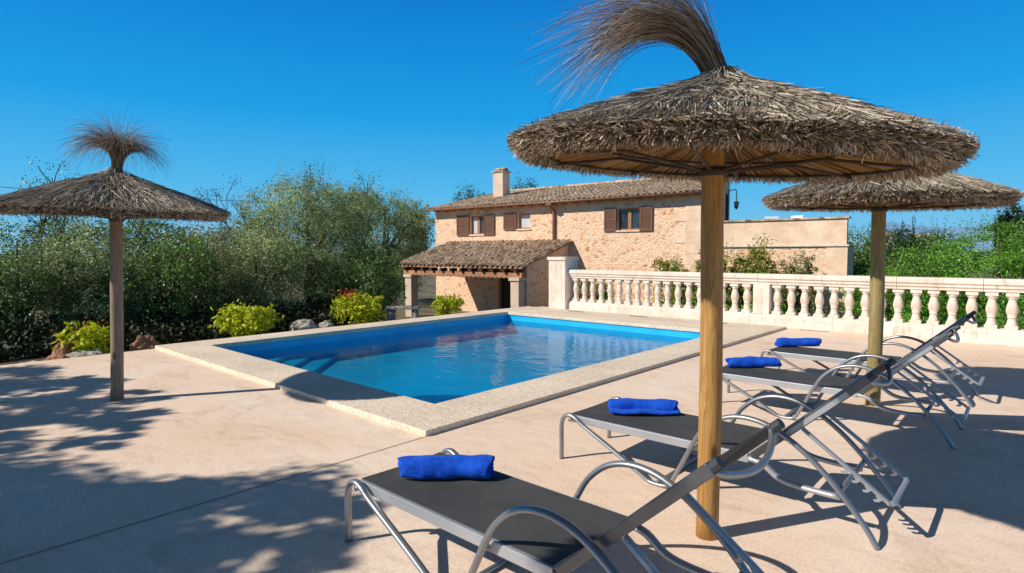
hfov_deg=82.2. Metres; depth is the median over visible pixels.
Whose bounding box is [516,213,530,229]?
window
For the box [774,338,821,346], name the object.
towel
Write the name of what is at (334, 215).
olive tree
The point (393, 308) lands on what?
stone bench
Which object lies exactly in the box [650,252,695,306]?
wall shrub
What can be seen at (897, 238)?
garden tree
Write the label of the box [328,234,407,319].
garden bush
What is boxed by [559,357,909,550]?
sun lounger
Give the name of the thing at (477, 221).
window
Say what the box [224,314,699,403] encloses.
pool basin
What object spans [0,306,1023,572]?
pool deck
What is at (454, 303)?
bush
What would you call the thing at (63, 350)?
rock
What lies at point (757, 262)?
wall shrub
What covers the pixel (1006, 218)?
garden tree
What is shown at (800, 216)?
garden chair
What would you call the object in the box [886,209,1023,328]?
garden bush
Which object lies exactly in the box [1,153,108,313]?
bare tree
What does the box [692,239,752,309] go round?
wall shrub
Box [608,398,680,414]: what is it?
towel
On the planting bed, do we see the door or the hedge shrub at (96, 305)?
the hedge shrub at (96, 305)
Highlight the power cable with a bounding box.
[4,187,254,201]
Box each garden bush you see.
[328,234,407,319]
[839,236,987,323]
[848,223,896,318]
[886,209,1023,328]
[987,211,1023,315]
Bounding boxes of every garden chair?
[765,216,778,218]
[791,215,803,217]
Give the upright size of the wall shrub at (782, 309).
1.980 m
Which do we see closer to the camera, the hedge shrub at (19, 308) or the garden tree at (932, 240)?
the hedge shrub at (19, 308)
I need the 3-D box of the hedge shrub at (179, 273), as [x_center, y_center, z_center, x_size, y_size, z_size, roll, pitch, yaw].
[-7.800,0.182,13.015,3.577,3.486,2.561,3,4,42]
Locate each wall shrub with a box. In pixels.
[579,256,614,300]
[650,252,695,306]
[682,287,730,308]
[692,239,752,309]
[738,233,781,309]
[738,289,796,313]
[772,247,817,315]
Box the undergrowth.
[0,296,388,362]
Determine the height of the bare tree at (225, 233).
6.172 m
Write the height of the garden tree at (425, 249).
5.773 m
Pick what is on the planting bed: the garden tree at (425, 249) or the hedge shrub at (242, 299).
the hedge shrub at (242, 299)
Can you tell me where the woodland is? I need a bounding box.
[817,240,995,269]
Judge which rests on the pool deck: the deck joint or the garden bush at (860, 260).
the deck joint
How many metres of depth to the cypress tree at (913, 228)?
43.73 m
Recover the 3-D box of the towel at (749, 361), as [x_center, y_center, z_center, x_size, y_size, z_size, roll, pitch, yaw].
[2.451,0.765,5.971,0.540,0.109,0.138,0,3,0]
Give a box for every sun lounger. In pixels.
[344,418,784,572]
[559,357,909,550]
[723,325,970,448]
[760,310,984,406]
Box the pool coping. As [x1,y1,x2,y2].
[155,308,770,436]
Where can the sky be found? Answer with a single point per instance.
(427, 91)
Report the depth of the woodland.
88.72 m
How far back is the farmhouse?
24.96 m
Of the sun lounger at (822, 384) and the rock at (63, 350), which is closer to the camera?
the sun lounger at (822, 384)
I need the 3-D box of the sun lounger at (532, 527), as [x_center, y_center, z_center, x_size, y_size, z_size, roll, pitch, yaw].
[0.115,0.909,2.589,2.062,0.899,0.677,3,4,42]
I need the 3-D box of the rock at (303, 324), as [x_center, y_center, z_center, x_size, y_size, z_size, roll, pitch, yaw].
[-4.223,0.800,11.945,0.533,0.286,0.789,1,4,21]
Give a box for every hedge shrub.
[0,215,100,350]
[11,215,168,349]
[89,219,226,344]
[146,222,279,329]
[200,217,315,333]
[301,233,409,325]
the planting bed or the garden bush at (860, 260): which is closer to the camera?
the planting bed
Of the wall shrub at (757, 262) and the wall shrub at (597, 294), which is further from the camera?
the wall shrub at (597, 294)
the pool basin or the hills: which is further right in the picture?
the hills
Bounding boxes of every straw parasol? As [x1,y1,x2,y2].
[0,98,230,400]
[507,0,980,540]
[761,171,1023,405]
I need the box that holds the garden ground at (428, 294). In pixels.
[0,253,1023,350]
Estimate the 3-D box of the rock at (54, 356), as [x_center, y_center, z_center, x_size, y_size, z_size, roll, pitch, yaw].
[-6.579,1.056,8.509,0.497,0.183,0.336,0,3,8]
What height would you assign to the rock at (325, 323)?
0.191 m
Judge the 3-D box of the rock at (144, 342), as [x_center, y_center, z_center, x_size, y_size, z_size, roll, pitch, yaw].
[-5.933,0.920,9.492,0.437,0.298,0.342,-3,4,-39]
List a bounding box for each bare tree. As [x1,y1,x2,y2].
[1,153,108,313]
[123,215,235,295]
[193,160,330,292]
[297,162,388,304]
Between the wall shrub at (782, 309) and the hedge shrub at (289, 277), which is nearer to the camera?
the hedge shrub at (289, 277)
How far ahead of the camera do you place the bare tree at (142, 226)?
17.07 m
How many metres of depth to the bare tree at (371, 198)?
20.90 m
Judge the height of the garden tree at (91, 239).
5.150 m
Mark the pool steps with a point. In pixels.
(311, 362)
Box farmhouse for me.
[397,167,853,317]
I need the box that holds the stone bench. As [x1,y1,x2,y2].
[385,305,420,320]
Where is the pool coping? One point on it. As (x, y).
(418, 417)
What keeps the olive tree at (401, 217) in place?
on the garden ground at (428, 294)
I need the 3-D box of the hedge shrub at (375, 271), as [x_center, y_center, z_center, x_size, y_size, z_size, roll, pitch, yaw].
[-4.484,0.127,16.259,3.998,3.207,2.758,3,4,42]
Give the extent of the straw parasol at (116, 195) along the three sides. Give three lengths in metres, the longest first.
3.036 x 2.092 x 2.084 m
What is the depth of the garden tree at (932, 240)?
30.85 m
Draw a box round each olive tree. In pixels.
[228,148,380,306]
[338,174,434,298]
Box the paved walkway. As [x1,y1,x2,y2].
[508,306,786,332]
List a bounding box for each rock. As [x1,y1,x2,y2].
[42,353,67,360]
[52,340,75,353]
[65,349,102,357]
[130,335,159,350]
[289,319,318,330]
[318,320,334,327]
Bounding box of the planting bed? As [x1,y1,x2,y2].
[0,310,485,364]
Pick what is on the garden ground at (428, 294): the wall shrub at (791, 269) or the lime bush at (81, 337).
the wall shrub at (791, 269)
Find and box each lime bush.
[50,317,109,353]
[207,299,285,337]
[327,288,386,324]
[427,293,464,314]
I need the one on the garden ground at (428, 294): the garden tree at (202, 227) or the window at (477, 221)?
the garden tree at (202, 227)
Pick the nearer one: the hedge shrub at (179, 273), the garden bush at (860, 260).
the hedge shrub at (179, 273)
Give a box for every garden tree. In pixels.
[9,216,207,279]
[131,215,287,282]
[381,216,435,300]
[451,178,484,201]
[510,172,537,188]
[859,220,937,276]
[893,222,981,277]
[991,200,1023,305]
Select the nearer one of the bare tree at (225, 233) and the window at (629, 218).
the bare tree at (225, 233)
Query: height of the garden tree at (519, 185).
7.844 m
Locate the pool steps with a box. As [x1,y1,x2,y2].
[254,354,337,372]
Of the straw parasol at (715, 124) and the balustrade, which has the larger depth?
the balustrade
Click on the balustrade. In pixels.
(565, 275)
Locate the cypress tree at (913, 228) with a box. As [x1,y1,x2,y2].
[911,213,915,237]
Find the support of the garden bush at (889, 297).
on the lawn at (1002, 323)
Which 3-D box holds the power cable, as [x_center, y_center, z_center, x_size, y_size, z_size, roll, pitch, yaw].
[-18.131,-4.239,25.755,16.677,0.536,0.023,-2,4,-29]
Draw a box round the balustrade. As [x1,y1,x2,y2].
[547,257,1023,346]
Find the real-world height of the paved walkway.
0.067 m
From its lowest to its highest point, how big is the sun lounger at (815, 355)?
0.899 m
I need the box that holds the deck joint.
[0,436,425,563]
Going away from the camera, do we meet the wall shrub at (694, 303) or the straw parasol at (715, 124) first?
the straw parasol at (715, 124)
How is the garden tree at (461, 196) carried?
on the garden ground at (428, 294)
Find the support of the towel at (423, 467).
on the sun lounger at (532, 527)
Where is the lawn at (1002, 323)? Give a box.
[922,316,1023,328]
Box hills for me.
[886,222,994,251]
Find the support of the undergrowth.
on the planting bed
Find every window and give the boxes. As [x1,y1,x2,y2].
[469,216,484,235]
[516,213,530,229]
[615,208,639,231]
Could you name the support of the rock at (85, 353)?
on the planting bed
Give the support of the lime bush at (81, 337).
on the planting bed
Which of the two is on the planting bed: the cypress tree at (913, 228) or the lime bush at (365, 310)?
the lime bush at (365, 310)
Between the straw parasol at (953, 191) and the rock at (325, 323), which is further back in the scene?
the rock at (325, 323)
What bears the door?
in the farmhouse
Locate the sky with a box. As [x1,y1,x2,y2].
[0,0,1023,253]
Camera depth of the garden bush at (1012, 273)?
17.66 m
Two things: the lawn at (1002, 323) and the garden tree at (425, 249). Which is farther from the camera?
the garden tree at (425, 249)
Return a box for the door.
[501,271,512,308]
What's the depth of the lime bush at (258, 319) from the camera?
10.93 m
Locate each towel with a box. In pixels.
[397,454,494,479]
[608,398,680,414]
[725,356,781,367]
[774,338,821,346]

